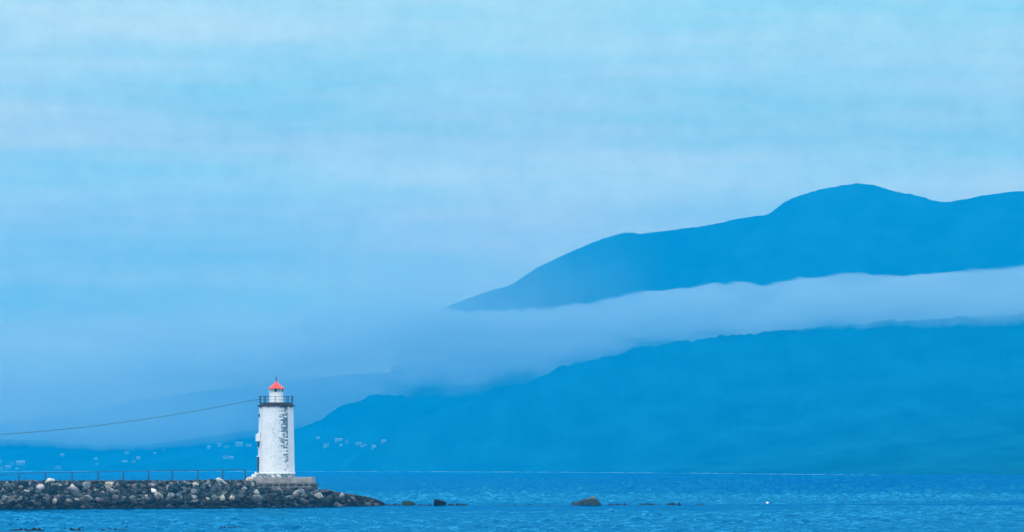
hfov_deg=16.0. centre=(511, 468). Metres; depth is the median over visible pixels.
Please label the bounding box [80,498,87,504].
boulder
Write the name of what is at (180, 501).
boulder
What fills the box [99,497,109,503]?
boulder
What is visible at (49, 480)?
boulder
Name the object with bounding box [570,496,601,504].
skerry
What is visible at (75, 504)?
boulder
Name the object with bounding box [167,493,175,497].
boulder
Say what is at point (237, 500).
boulder
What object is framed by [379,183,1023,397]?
mountain
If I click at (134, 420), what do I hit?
overhead cable
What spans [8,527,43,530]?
reef
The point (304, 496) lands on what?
boulder
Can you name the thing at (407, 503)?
skerry
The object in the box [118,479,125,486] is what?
boulder
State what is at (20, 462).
house
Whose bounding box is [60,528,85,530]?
reef
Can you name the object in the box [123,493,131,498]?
boulder
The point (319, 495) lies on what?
boulder
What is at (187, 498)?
boulder
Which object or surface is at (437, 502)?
skerry
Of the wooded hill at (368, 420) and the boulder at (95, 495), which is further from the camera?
the wooded hill at (368, 420)
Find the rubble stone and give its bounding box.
[0,479,384,508]
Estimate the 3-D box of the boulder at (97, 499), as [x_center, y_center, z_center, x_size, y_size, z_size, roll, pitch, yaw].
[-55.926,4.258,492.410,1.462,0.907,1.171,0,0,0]
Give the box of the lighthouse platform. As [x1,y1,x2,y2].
[247,477,317,489]
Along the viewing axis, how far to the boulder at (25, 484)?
490.29 m
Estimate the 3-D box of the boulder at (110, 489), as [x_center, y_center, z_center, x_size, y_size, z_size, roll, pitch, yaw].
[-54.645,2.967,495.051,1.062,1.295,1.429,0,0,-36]
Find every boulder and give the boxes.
[0,495,7,500]
[3,483,12,488]
[5,499,13,505]
[7,496,17,503]
[14,504,22,508]
[19,481,29,487]
[23,491,29,497]
[36,484,44,490]
[37,500,47,507]
[46,478,54,482]
[46,485,57,493]
[66,486,78,490]
[71,481,83,489]
[71,502,79,506]
[72,491,82,497]
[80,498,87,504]
[81,481,89,489]
[84,495,93,502]
[91,493,102,498]
[94,497,102,502]
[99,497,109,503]
[105,481,113,486]
[105,486,114,493]
[117,498,125,504]
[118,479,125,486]
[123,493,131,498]
[154,491,163,499]
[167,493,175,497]
[168,484,178,492]
[174,498,184,505]
[180,504,189,507]
[183,496,192,500]
[205,493,212,498]
[219,495,224,501]
[223,486,230,492]
[234,497,240,502]
[252,495,262,502]
[274,490,281,495]
[298,493,307,498]
[299,498,307,504]
[305,491,312,497]
[314,492,322,497]
[317,497,333,506]
[318,489,332,494]
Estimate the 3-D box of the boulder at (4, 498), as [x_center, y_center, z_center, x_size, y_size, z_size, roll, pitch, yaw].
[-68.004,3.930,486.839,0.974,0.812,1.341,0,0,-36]
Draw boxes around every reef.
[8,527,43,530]
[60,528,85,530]
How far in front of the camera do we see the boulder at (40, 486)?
490.50 m
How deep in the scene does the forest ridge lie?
6484.11 m
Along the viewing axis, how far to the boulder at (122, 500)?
493.33 m
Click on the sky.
(196, 195)
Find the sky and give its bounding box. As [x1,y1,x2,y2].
[0,0,1023,422]
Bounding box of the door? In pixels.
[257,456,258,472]
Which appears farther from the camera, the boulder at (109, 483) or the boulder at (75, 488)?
the boulder at (109, 483)
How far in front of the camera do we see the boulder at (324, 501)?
511.51 m
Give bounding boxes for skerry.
[402,501,415,504]
[434,499,446,505]
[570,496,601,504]
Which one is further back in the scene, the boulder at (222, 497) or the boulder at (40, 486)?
the boulder at (222, 497)
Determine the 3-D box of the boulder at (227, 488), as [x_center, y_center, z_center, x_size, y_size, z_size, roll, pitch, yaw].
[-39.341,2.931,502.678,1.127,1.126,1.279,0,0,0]
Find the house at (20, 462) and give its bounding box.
[16,461,24,464]
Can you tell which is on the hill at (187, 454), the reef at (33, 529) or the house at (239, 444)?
the house at (239, 444)
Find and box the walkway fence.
[0,469,245,480]
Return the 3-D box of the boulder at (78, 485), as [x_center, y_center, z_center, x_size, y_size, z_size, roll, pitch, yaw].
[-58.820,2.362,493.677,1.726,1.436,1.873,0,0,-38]
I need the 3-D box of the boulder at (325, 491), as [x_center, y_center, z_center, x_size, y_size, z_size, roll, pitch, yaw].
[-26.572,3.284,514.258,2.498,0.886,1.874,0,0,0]
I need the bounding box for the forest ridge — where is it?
[35,313,1023,474]
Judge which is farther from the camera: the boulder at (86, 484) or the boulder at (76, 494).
the boulder at (86, 484)
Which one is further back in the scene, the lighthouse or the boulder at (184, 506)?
the lighthouse
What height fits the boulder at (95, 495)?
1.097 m
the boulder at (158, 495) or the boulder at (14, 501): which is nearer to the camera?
the boulder at (14, 501)
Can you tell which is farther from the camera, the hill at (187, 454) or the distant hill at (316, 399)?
the distant hill at (316, 399)
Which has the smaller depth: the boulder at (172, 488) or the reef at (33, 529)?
the reef at (33, 529)
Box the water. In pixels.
[0,472,1023,531]
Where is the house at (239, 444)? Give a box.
[235,442,242,446]
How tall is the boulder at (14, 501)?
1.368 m
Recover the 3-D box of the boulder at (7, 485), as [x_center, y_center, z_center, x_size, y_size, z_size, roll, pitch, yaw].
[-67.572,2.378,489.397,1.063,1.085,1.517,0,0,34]
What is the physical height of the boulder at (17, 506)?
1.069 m
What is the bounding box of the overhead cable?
[0,399,259,434]
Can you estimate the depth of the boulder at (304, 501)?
509.08 m
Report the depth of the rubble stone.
497.82 m
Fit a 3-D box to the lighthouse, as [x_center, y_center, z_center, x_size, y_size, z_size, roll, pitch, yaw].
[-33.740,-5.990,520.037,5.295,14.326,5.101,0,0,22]
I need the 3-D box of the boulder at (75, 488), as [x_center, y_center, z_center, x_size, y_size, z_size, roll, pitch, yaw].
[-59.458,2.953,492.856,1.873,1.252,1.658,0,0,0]
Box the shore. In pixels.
[0,471,845,474]
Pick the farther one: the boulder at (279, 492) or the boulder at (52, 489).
the boulder at (279, 492)
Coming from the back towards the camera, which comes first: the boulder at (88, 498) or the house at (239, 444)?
the house at (239, 444)
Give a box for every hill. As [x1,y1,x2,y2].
[0,373,388,445]
[0,425,305,471]
[94,394,477,471]
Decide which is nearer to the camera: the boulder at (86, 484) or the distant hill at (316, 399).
the boulder at (86, 484)
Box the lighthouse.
[256,377,295,476]
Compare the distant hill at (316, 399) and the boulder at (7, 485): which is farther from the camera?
the distant hill at (316, 399)
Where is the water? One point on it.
(736, 502)
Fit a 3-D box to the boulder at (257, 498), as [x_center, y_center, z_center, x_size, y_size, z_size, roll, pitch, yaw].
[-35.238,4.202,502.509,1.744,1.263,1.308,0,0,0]
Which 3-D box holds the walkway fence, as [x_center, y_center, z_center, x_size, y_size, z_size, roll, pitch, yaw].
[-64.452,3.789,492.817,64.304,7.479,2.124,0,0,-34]

